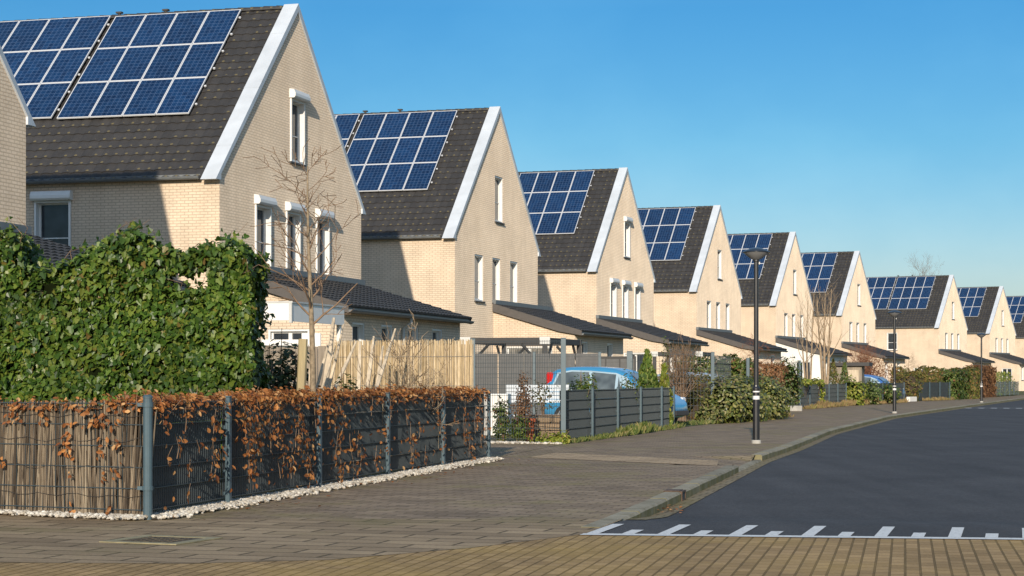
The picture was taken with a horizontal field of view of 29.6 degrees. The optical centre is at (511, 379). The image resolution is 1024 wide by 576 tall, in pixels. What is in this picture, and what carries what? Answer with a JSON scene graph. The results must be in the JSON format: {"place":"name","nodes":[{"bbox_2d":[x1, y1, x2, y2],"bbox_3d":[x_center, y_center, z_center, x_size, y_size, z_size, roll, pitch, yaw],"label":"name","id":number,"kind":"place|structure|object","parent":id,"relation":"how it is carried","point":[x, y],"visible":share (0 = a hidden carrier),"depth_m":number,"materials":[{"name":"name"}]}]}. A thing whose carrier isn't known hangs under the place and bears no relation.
{"place":"outdoors","nodes":[
{"label":"outdoors","id":0,"kind":"place"},
{"bbox_2d":[0,4,473,345],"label":"gabled house","id":1,"kind":"structure","parent":0,"point":[165,122],"depth_m":53.63,"materials":[{"name":"beige brick"}]},
{"bbox_2d":[30,190,72,246],"bbox_3d":[-12.230,-4.000,51.705,1.180,2.080,0.408,0,0,16],"label":"window","id":2,"kind":"structure","parent":1,"relation":"in","point":[52,209],"depth_m":51.80,"materials":[{"name":"white paint"}]},
{"bbox_2d":[254,194,276,265],"bbox_3d":[-6.848,-4.000,53.139,0.408,2.080,1.180,0,0,16],"label":"window","id":3,"kind":"structure","parent":1,"relation":"in","point":[263,204],"depth_m":53.49,"materials":[{"name":"white paint"}]},
{"bbox_2d":[268,329,308,339],"bbox_3d":[-5.715,-0.045,49.993,1.142,2.522,0.200,0,0,16],"label":"patio door","id":4,"kind":"structure","parent":1,"relation":"in","point":[287,334],"depth_m":50.03,"materials":[{"name":"white paint"}]},
{"bbox_2d":[285,201,305,270],"bbox_3d":[-6.259,-4.000,55.243,0.408,2.080,1.150,0,0,16],"label":"window","id":5,"kind":"structure","parent":1,"relation":"in","point":[292,209],"depth_m":55.62,"materials":[{"name":"white paint"}]},
{"bbox_2d":[289,88,310,166],"bbox_3d":[-6.173,-7.215,55.557,0.408,2.110,1.160,0,0,16],"label":"window","id":6,"kind":"structure","parent":1,"relation":"in","point":[298,99],"depth_m":55.92,"materials":[{"name":"white paint"}]},
{"bbox_2d":[315,208,334,274],"bbox_3d":[-5.635,-4.000,57.477,0.408,2.080,1.150,0,0,16],"label":"window","id":7,"kind":"structure","parent":1,"relation":"in","point":[321,261],"depth_m":57.90,"materials":[{"name":"white paint"}]},
{"bbox_2d":[352,322,363,344],"bbox_3d":[-4.101,-0.708,50.955,0.275,1.596,1.050,0,0,16],"label":"window","id":8,"kind":"structure","parent":1,"relation":"in","point":[357,328],"depth_m":51.29,"materials":[{"name":"white paint"}]},
{"bbox_2d":[381,325,391,344],"bbox_3d":[-3.496,-0.708,53.122,0.275,1.596,1.050,0,0,16],"label":"window","id":9,"kind":"structure","parent":1,"relation":"in","point":[383,327],"depth_m":53.45,"materials":[{"name":"white paint"}]},
{"bbox_2d":[432,329,441,344],"bbox_3d":[-2.283,-0.708,57.455,0.275,1.596,1.050,0,0,16],"label":"window","id":10,"kind":"structure","parent":1,"relation":"in","point":[436,333],"depth_m":57.83,"materials":[{"name":"white paint"}]},
{"bbox_2d":[0,441,561,520],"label":"gravel","id":11,"kind":"structure","parent":0,"point":[192,510],"depth_m":19.92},
{"bbox_2d":[0,535,572,563],"bbox_3d":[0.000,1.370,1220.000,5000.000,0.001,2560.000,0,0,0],"label":"ground","id":12,"kind":"structure","parent":0,"point":[270,561],"depth_m":14.59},
{"bbox_2d":[260,333,320,346],"bbox_3d":[-6.072,0.065,46.236,3.050,2.350,0.100,0,0,3],"label":"garden door","id":13,"kind":"structure","parent":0,"point":[306,336],"depth_m":46.13,"materials":[{"name":"white paint"}]},
{"bbox_2d":[0,514,621,562],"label":"corner slabs","id":14,"kind":"structure","parent":0,"point":[35,539],"depth_m":15.34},
{"bbox_2d":[99,535,222,544],"bbox_3d":[-2.700,1.237,14.950,0.680,0.018,0.680,0,0,22],"label":"drain cover","id":15,"kind":"object","parent":14,"relation":"on","point":[162,539],"visible":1,"depth_m":14.93,"materials":[{"name":"metal"}]},
{"bbox_2d":[334,106,633,382],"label":"gabled house","id":16,"kind":"structure","parent":0,"point":[446,222],"depth_m":74.88,"materials":[{"name":"beige brick"}]},
{"bbox_2d":[474,254,484,302],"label":"window","id":17,"kind":"structure","parent":16,"relation":"in","point":[478,258],"depth_m":74.48,"materials":[{"name":"white paint"}]},
{"bbox_2d":[492,257,499,303],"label":"window","id":18,"kind":"structure","parent":16,"relation":"in","point":[495,262],"depth_m":76.54,"materials":[{"name":"white paint"}]},
{"bbox_2d":[495,176,504,224],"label":"window","id":19,"kind":"structure","parent":16,"relation":"in","point":[498,180],"depth_m":76.86,"materials":[{"name":"white paint"}]},
{"bbox_2d":[510,261,517,302],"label":"window","id":20,"kind":"structure","parent":16,"relation":"in","point":[513,265],"depth_m":78.76,"materials":[{"name":"white paint"}]},
{"bbox_2d":[507,346,551,382],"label":"patio door","id":21,"kind":"structure","parent":16,"relation":"in","point":[514,348],"depth_m":75.43,"materials":[{"name":"white paint"}]},
{"bbox_2d":[481,394,510,435],"bbox_3d":[-0.435,0.775,43.550,0.760,0.930,0.700,0,0,6],"label":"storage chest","id":22,"kind":"object","parent":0,"point":[495,399],"visible":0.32,"depth_m":43.20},
{"bbox_2d":[0,0,1023,295],"label":"sky","id":23,"kind":"structure","parent":0,"point":[885,131],"materials":[{"name":"blue"}]},
{"bbox_2d":[0,535,1023,575],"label":"brick crossing","id":24,"kind":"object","parent":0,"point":[610,555],"visible":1,"depth_m":13.24,"materials":[{"name":"brick"}]},
{"bbox_2d":[478,443,559,456],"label":"driveway","id":25,"kind":"structure","parent":0,"point":[499,450],"depth_m":34.90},
{"bbox_2d":[153,391,1023,511],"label":"garden ground","id":26,"kind":"structure","parent":0,"point":[1020,393],"depth_m":25.95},
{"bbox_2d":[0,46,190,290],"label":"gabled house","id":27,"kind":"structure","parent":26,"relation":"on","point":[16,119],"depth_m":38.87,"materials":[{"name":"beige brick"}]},
{"bbox_2d":[0,216,274,488],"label":"ivy hedge","id":28,"kind":"object","parent":26,"relation":"on","point":[112,315],"visible":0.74,"depth_m":22.03,"materials":[{"name":"green plant"}]},
{"bbox_2d":[0,390,490,519],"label":"corner fence","id":29,"kind":"object","parent":26,"relation":"on","point":[34,471],"visible":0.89,"depth_m":18.41,"materials":[{"name":"metal"}]},
{"bbox_2d":[0,383,490,515],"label":"beech hedge","id":30,"kind":"object","parent":26,"relation":"on","point":[264,394],"visible":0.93,"depth_m":20.27,"materials":[{"name":"brown plant"}]},
{"bbox_2d":[257,330,309,473],"bbox_3d":[-3.170,0.305,25.461,1.289,1.953,1.473,0,0,0],"label":"evergreen shrub","id":31,"kind":"object","parent":26,"relation":"on","point":[281,373],"visible":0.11,"depth_m":25.09,"materials":[{"name":"green plant"}]},
{"bbox_2d":[262,346,330,397],"bbox_3d":[-4.039,0.330,31.370,2.368,1.759,0.030,0,0,11],"label":"board fence","id":32,"kind":"object","parent":26,"relation":"on","point":[319,352],"visible":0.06,"depth_m":31.21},
{"bbox_2d":[242,138,360,485],"bbox_3d":[-2.468,-0.774,22.445,1.369,4.033,1.314,0,0,0],"label":"bare tree","id":33,"kind":"object","parent":26,"relation":"on","point":[310,297],"visible":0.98,"depth_m":22.46,"materials":[{"name":"brown plant"}]},
{"bbox_2d":[296,339,307,485],"bbox_3d":[-2.475,0.380,22.750,0.160,1.723,0.110,0,0,0],"label":"tree stake","id":34,"kind":"object","parent":26,"relation":"on","point":[302,363],"visible":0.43,"depth_m":22.71,"materials":[{"name":"brown wood"}]},
{"bbox_2d":[264,301,345,341],"bbox_3d":[-5.743,-0.195,41.926,3.430,2.870,3.052,0,0,16],"label":"white canopy","id":35,"kind":"object","parent":26,"relation":"on","point":[291,311],"visible":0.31,"depth_m":40.57,"materials":[{"name":"paint"}]},
{"bbox_2d":[316,335,330,388],"bbox_3d":[-2.412,0.345,23.350,0.059,1.801,1.060,0,0,19],"label":"leaning plank","id":36,"kind":"object","parent":26,"relation":"on","point":[322,366],"visible":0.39,"depth_m":23.64,"materials":[{"name":"brown wood"}]},
{"bbox_2d":[323,318,334,390],"bbox_3d":[-2.351,0.230,24.135,0.098,2.037,0.875,0,0,16],"label":"leaning plank","id":37,"kind":"object","parent":26,"relation":"on","point":[329,353],"visible":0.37,"depth_m":24.35,"materials":[{"name":"brown wood"}]},
{"bbox_2d":[328,324,343,387],"bbox_3d":[-2.317,0.267,24.092,0.054,1.958,1.169,0,0,17],"label":"leaning plank","id":38,"kind":"object","parent":26,"relation":"on","point":[334,365],"visible":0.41,"depth_m":24.38,"materials":[{"name":"brown wood"}]},
{"bbox_2d":[334,341,356,388],"bbox_3d":[-2.667,0.335,28.024,0.066,1.829,1.618,0,0,27],"label":"leaning plank","id":39,"kind":"object","parent":26,"relation":"on","point":[347,362],"visible":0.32,"depth_m":28.46,"materials":[{"name":"brown wood"}]},
{"bbox_2d":[333,367,358,462],"bbox_3d":[-2.251,0.533,26.207,0.425,1.420,0.447,0,0,0],"label":"shrub","id":40,"kind":"object","parent":26,"relation":"on","point":[349,382],"visible":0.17,"depth_m":26.17,"materials":[{"name":"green plant"}]},
{"bbox_2d":[356,341,360,412],"bbox_3d":[-2.257,0.335,28.192,0.080,1.828,1.127,0,0,3],"label":"leaning plank","id":41,"kind":"object","parent":26,"relation":"on","point":[359,370],"visible":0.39,"depth_m":28.48,"materials":[{"name":"brown wood"}]},
{"bbox_2d":[365,336,374,387],"bbox_3d":[-2.155,0.299,28.350,0.070,1.898,1.028,0,0,14],"label":"leaning plank","id":42,"kind":"object","parent":26,"relation":"on","point":[369,372],"visible":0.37,"depth_m":28.61,"materials":[{"name":"brown wood"}]},
{"bbox_2d":[357,328,395,460],"bbox_3d":[-1.997,0.240,28.294,0.076,2.016,1.412,0,0,19],"label":"leaning plank","id":43,"kind":"object","parent":26,"relation":"on","point":[383,367],"visible":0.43,"depth_m":28.59,"materials":[{"name":"brown wood"}]},
{"bbox_2d":[331,339,473,459],"bbox_3d":[-1.727,0.295,30.105,2.487,1.851,0.049,0,0,24],"label":"reed fence","id":44,"kind":"object","parent":26,"relation":"on","point":[460,371],"visible":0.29,"depth_m":29.99,"materials":[{"name":"brown wood"}]},
{"bbox_2d":[353,309,456,468],"bbox_3d":[-1.472,0.121,26.989,1.508,2.242,1.408,0,0,0],"label":"bare shrub","id":45,"kind":"object","parent":26,"relation":"on","point":[410,368],"visible":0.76,"depth_m":26.99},
{"bbox_2d":[491,397,512,440],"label":"shrub","id":46,"kind":"object","parent":26,"relation":"on","point":[502,421],"visible":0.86,"depth_m":38.69,"materials":[{"name":"green plant"}]},
{"bbox_2d":[470,338,565,440],"bbox_3d":[0.109,0.234,38.159,2.054,2.112,0.149,0,0,21],"label":"tall fence","id":47,"kind":"object","parent":26,"relation":"on","point":[563,385],"visible":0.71,"depth_m":38.07,"materials":[{"name":"paint"}]},
{"bbox_2d":[509,413,529,440],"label":"shrub","id":48,"kind":"object","parent":26,"relation":"on","point":[521,436],"visible":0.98,"depth_m":38.40,"materials":[{"name":"green plant"}]},
{"bbox_2d":[508,370,532,440],"bbox_3d":[0.188,0.541,38.607,0.508,1.469,0.446,0,0,-36],"label":"shrub","id":49,"kind":"object","parent":26,"relation":"on","point":[522,403],"visible":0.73,"depth_m":38.60,"materials":[{"name":"brown plant"}]},
{"bbox_2d":[460,337,581,422],"bbox_3d":[0.317,0.000,57.781,2.676,2.480,4.038,0,0,16],"label":"pergola","id":50,"kind":"object","parent":26,"relation":"on","point":[544,342],"visible":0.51,"depth_m":56.17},
{"bbox_2d":[507,385,568,416],"bbox_3d":[0.562,0.675,44.367,1.450,1.130,0.460,0,0,6],"label":"fence","id":51,"kind":"object","parent":26,"relation":"on","point":[558,388],"visible":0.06,"depth_m":44.55,"materials":[{"name":"paint"}]},
{"bbox_2d":[475,352,600,422],"bbox_3d":[0.687,0.249,54.254,3.623,2.082,0.112,0,0,0],"label":"screened fence","id":52,"kind":"object","parent":26,"relation":"on","point":[587,359],"visible":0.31,"depth_m":54.26,"materials":[{"name":"metal"}]},
{"bbox_2d":[526,414,559,438],"bbox_3d":[0.813,0.970,40.284,1.028,0.500,0.396,0,0,11],"label":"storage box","id":53,"kind":"object","parent":26,"relation":"on","point":[556,424],"visible":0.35,"depth_m":40.12,"materials":[{"name":"wood"}]},
{"bbox_2d":[527,380,558,439],"bbox_3d":[0.618,0.617,40.401,0.702,1.252,0.484,0,0,0],"label":"shrub","id":54,"kind":"object","parent":53,"relation":"in","point":[540,400],"visible":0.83,"depth_m":40.39,"materials":[{"name":"brown plant"}]},
{"bbox_2d":[527,430,571,443],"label":"ground cover","id":55,"kind":"object","parent":26,"relation":"on","point":[563,438],"visible":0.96,"depth_m":37.45,"materials":[{"name":"green plant"}]},
{"bbox_2d":[568,374,589,437],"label":"shrub","id":56,"kind":"object","parent":26,"relation":"on","point":[578,382],"visible":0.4,"depth_m":40.18,"materials":[{"name":"green plant"}]},
{"bbox_2d":[580,373,599,436],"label":"shrub","id":57,"kind":"object","parent":26,"relation":"on","point":[588,385],"visible":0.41,"depth_m":41.17,"materials":[{"name":"green plant"}]},
{"bbox_2d":[560,386,674,438],"bbox_3d":[2.565,0.724,43.924,0.110,1.132,12.641,0,0,15],"label":"side fence","id":58,"kind":"object","parent":26,"relation":"on","point":[652,406],"visible":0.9,"depth_m":42.71,"materials":[{"name":"paint"}]},
{"bbox_2d":[619,369,638,422],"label":"shrub","id":59,"kind":"object","parent":26,"relation":"on","point":[628,382],"visible":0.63,"depth_m":45.14,"materials":[{"name":"green plant"}]},
{"bbox_2d":[636,348,663,419],"bbox_3d":[3.420,0.217,48.887,0.813,2.047,0.788,0,0,0],"label":"thuja","id":60,"kind":"object","parent":26,"relation":"on","point":[647,378],"visible":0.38,"depth_m":48.78,"materials":[{"name":"green plant"}]},
{"bbox_2d":[659,362,673,425],"bbox_3d":[3.892,0.387,49.681,0.536,1.707,0.490,0,0,0],"label":"thuja","id":61,"kind":"object","parent":26,"relation":"on","point":[664,379],"visible":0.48,"depth_m":49.64,"materials":[{"name":"green plant"}]},
{"bbox_2d":[651,351,710,369],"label":"pergola","id":62,"kind":"object","parent":26,"relation":"on","point":[655,354],"visible":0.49,"depth_m":80.30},
{"bbox_2d":[660,332,709,421],"bbox_3d":[5.139,-0.098,57.504,1.611,2.688,1.236,0,0,0],"label":"pollard shrub","id":63,"kind":"object","parent":26,"relation":"on","point":[677,373],"visible":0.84,"depth_m":57.39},
{"bbox_2d":[631,352,749,420],"bbox_3d":[5.528,0.294,59.169,2.459,2.192,6.888,0,0,15],"label":"tall fence","id":64,"kind":"object","parent":26,"relation":"on","point":[720,370],"visible":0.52,"depth_m":55.97,"materials":[{"name":"paint"}]},
{"bbox_2d":[658,369,748,420],"bbox_3d":[5.423,0.490,59.449,3.727,1.649,1.238,0,0,25],"label":"mixed hedge","id":65,"kind":"object","parent":26,"relation":"on","point":[698,391],"visible":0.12,"depth_m":59.03,"materials":[{"name":"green plant"}]},
{"bbox_2d":[677,353,753,377],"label":"green hedge","id":66,"kind":"object","parent":26,"relation":"on","point":[736,367],"visible":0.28,"depth_m":68.19,"materials":[{"name":"green plant"}]},
{"bbox_2d":[693,370,796,423],"bbox_3d":[7.072,0.505,58.851,2.439,1.707,9.504,0,0,18],"label":"laurel hedge","id":67,"kind":"object","parent":26,"relation":"on","point":[731,401],"visible":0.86,"depth_m":56.54,"materials":[{"name":"green plant"}]},
{"bbox_2d":[731,358,788,396],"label":"red hedge","id":68,"kind":"object","parent":26,"relation":"on","point":[773,372],"visible":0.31,"depth_m":70.34,"materials":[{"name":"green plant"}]},
{"bbox_2d":[736,335,794,389],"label":"bare shrub","id":69,"kind":"object","parent":26,"relation":"on","point":[759,354],"visible":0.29,"depth_m":78.08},
{"bbox_2d":[766,356,807,405],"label":"tall shrub","id":70,"kind":"object","parent":26,"relation":"on","point":[796,381],"visible":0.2,"depth_m":79.12,"materials":[{"name":"green plant"}]},
{"bbox_2d":[760,360,846,407],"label":"fence","id":71,"kind":"object","parent":26,"relation":"on","point":[811,396],"visible":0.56,"depth_m":86.41,"materials":[{"name":"metal"}]},
{"bbox_2d":[785,288,825,379],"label":"bare tree","id":72,"kind":"object","parent":26,"relation":"on","point":[806,351],"visible":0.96,"depth_m":88.03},
{"bbox_2d":[801,377,826,400],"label":"trailing plant","id":73,"kind":"object","parent":26,"relation":"on","point":[820,383],"visible":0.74,"depth_m":86.24,"materials":[{"name":"green plant"}]},
{"bbox_2d":[804,279,847,401],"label":"bare tree","id":74,"kind":"object","parent":26,"relation":"on","point":[824,376],"visible":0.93,"depth_m":91.02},
{"bbox_2d":[829,358,842,401],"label":"thuja","id":75,"kind":"object","parent":26,"relation":"on","point":[834,375],"visible":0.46,"depth_m":92.89,"materials":[{"name":"green plant"}]},
{"bbox_2d":[842,374,868,404],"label":"leafy bush","id":76,"kind":"object","parent":26,"relation":"on","point":[855,390],"visible":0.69,"depth_m":94.03,"materials":[{"name":"green plant"}]},
{"bbox_2d":[865,379,901,404],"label":"leafy bush","id":77,"kind":"object","parent":26,"relation":"on","point":[873,396],"visible":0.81,"depth_m":98.03,"materials":[{"name":"green plant"}]},
{"bbox_2d":[863,382,904,400],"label":"fence","id":78,"kind":"object","parent":26,"relation":"on","point":[899,385],"visible":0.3,"depth_m":105.11,"materials":[{"name":"paint"}]},
{"bbox_2d":[896,370,923,400],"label":"brown bush","id":79,"kind":"object","parent":26,"relation":"on","point":[912,383],"visible":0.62,"depth_m":112.20,"materials":[{"name":"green plant"}]},
{"bbox_2d":[918,382,949,400],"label":"fence","id":80,"kind":"object","parent":26,"relation":"on","point":[935,389],"visible":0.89,"depth_m":116.94,"materials":[{"name":"paint"}]},
{"bbox_2d":[889,365,980,398],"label":"long hedge","id":81,"kind":"object","parent":26,"relation":"on","point":[934,376],"visible":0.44,"depth_m":127.10,"materials":[{"name":"green plant"}]},
{"bbox_2d":[940,366,978,399],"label":"green hedge","id":82,"kind":"object","parent":26,"relation":"on","point":[957,379],"visible":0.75,"depth_m":122.18,"materials":[{"name":"green plant"}]},
{"bbox_2d":[965,364,996,397],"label":"brown beech hedge","id":83,"kind":"object","parent":26,"relation":"on","point":[989,377],"visible":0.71,"depth_m":138.40,"materials":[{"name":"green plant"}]},
{"bbox_2d":[995,381,1018,395],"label":"fence","id":84,"kind":"object","parent":26,"relation":"on","point":[1015,386],"visible":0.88,"depth_m":152.23,"materials":[{"name":"paint"}]},
{"bbox_2d":[1006,296,1023,357],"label":"gabled house","id":85,"kind":"structure","parent":26,"relation":"on","point":[1016,305],"depth_m":244.93,"materials":[{"name":"beige brick"}]},
{"bbox_2d":[166,395,1023,518],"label":"pavement","id":86,"kind":"structure","parent":0,"point":[526,486],"depth_m":23.87,"materials":[{"name":"brick"}]},
{"bbox_2d":[570,419,715,442],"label":"grass tufts","id":87,"kind":"object","parent":86,"relation":"on","point":[641,427],"visible":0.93,"depth_m":44.08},
{"bbox_2d":[742,247,769,443],"bbox_3d":[4.760,-0.671,37.800,0.544,3.823,0.544,0,0,0],"label":"street lamp","id":88,"kind":"object","parent":86,"relation":"on","point":[755,254],"visible":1,"depth_m":37.76,"materials":[{"name":"metal"}]},
{"bbox_2d":[781,396,957,416],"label":"dry grass","id":89,"kind":"structure","parent":86,"relation":"on","point":[828,404],"depth_m":91.96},
{"bbox_2d":[888,310,901,412],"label":"street lamp","id":90,"kind":"object","parent":86,"relation":"on","point":[894,314],"visible":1,"depth_m":71.95,"materials":[{"name":"metal"}]},
{"bbox_2d":[977,333,985,401],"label":"street lamp","id":91,"kind":"object","parent":86,"relation":"on","point":[981,335],"visible":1,"depth_m":106.95,"materials":[{"name":"metal"}]},
{"bbox_2d":[518,167,708,373],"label":"gabled house","id":92,"kind":"structure","parent":0,"point":[594,264],"depth_m":96.42,"materials":[{"name":"beige brick"}]},
{"bbox_2d":[610,278,619,316],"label":"window","id":93,"kind":"structure","parent":92,"relation":"in","point":[613,281],"depth_m":96.43,"materials":[{"name":"white paint"}]},
{"bbox_2d":[622,280,631,317],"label":"window","id":94,"kind":"structure","parent":92,"relation":"in","point":[625,284],"depth_m":98.50,"materials":[{"name":"white paint"}]},
{"bbox_2d":[623,216,632,258],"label":"window","id":95,"kind":"structure","parent":92,"relation":"in","point":[627,220],"depth_m":98.79,"materials":[{"name":"white paint"}]},
{"bbox_2d":[634,282,643,319],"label":"window","id":96,"kind":"structure","parent":92,"relation":"in","point":[637,286],"depth_m":100.69,"materials":[{"name":"white paint"}]},
{"bbox_2d":[601,351,635,370],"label":"fence","id":97,"kind":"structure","parent":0,"point":[625,362],"depth_m":62.41,"materials":[{"name":"paint"}]},
{"bbox_2d":[532,453,717,465],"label":"tan path","id":98,"kind":"structure","parent":0,"point":[625,458],"depth_m":30.43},
{"bbox_2d":[638,205,787,368],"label":"gabled house","id":99,"kind":"structure","parent":0,"point":[697,293],"depth_m":117.52,"materials":[{"name":"beige brick"}]},
{"bbox_2d":[728,232,851,395],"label":"gabled house","id":100,"kind":"structure","parent":0,"point":[782,275],"depth_m":138.86,"materials":[{"name":"beige brick"}]},
{"bbox_2d":[601,400,1023,537],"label":"road","id":101,"kind":"structure","parent":0,"point":[940,474],"depth_m":24.39,"materials":[{"name":"asphalt"}]},
{"bbox_2d":[580,524,1023,539],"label":"road marking","id":102,"kind":"object","parent":101,"relation":"on","point":[954,533],"visible":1,"depth_m":15.48,"materials":[{"name":"paint"}]},
{"bbox_2d":[581,398,1023,528],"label":"kerb","id":103,"kind":"structure","parent":101,"relation":"on","point":[652,505],"depth_m":25.51,"materials":[{"name":"concrete"}]},
{"bbox_2d":[633,399,1023,519],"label":"gutter strip","id":104,"kind":"object","parent":101,"relation":"on","point":[687,502],"visible":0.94,"depth_m":26.25,"materials":[{"name":"concrete"}]},
{"bbox_2d":[830,362,872,389],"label":"garden shed","id":105,"kind":"structure","parent":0,"point":[856,369],"depth_m":99.25,"materials":[{"name":"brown wood"}]},
{"bbox_2d":[801,251,909,380],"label":"gabled house","id":106,"kind":"structure","parent":0,"point":[855,312],"depth_m":160.46,"materials":[{"name":"beige brick"}]},
{"bbox_2d":[866,275,995,371],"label":"gabled house","id":107,"kind":"structure","parent":0,"point":[931,327],"depth_m":196.95,"materials":[{"name":"beige brick"}]},
{"bbox_2d":[887,333,897,350],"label":"window","id":108,"kind":"structure","parent":107,"relation":"in","point":[889,335],"depth_m":196.51,"materials":[{"name":"white paint"}]},
{"bbox_2d":[957,286,1023,390],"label":"gabled house","id":109,"kind":"structure","parent":0,"point":[986,310],"depth_m":220.73,"materials":[{"name":"beige brick"}]},
{"label":"driveway","id":110,"kind":"structure","parent":0,"visible":0},
{"bbox_2d":[843,335,904,382],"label":"brown shrub","id":111,"kind":"object","parent":110,"relation":"on","point":[865,355],"visible":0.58,"depth_m":112.27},
{"bbox_2d":[844,352,904,379],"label":"russet bush","id":112,"kind":"object","parent":110,"relation":"on","point":[879,366],"visible":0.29,"depth_m":113.74,"materials":[{"name":"brown plant"}]},
{"bbox_2d":[864,374,905,396],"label":"parked car","id":113,"kind":"object","parent":110,"relation":"on","point":[867,377],"visible":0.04,"depth_m":108.52,"materials":[{"name":"blue paint"}]},
{"label":"driveway","id":114,"kind":"structure","parent":0,"visible":0},
{"bbox_2d":[544,366,688,422],"bbox_3d":[2.772,0.437,51.776,3.810,1.599,1.860,0,0,25],"label":"parked car","id":115,"kind":"object","parent":114,"relation":"on","point":[608,378],"visible":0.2,"depth_m":51.27,"materials":[{"name":"blue paint"}]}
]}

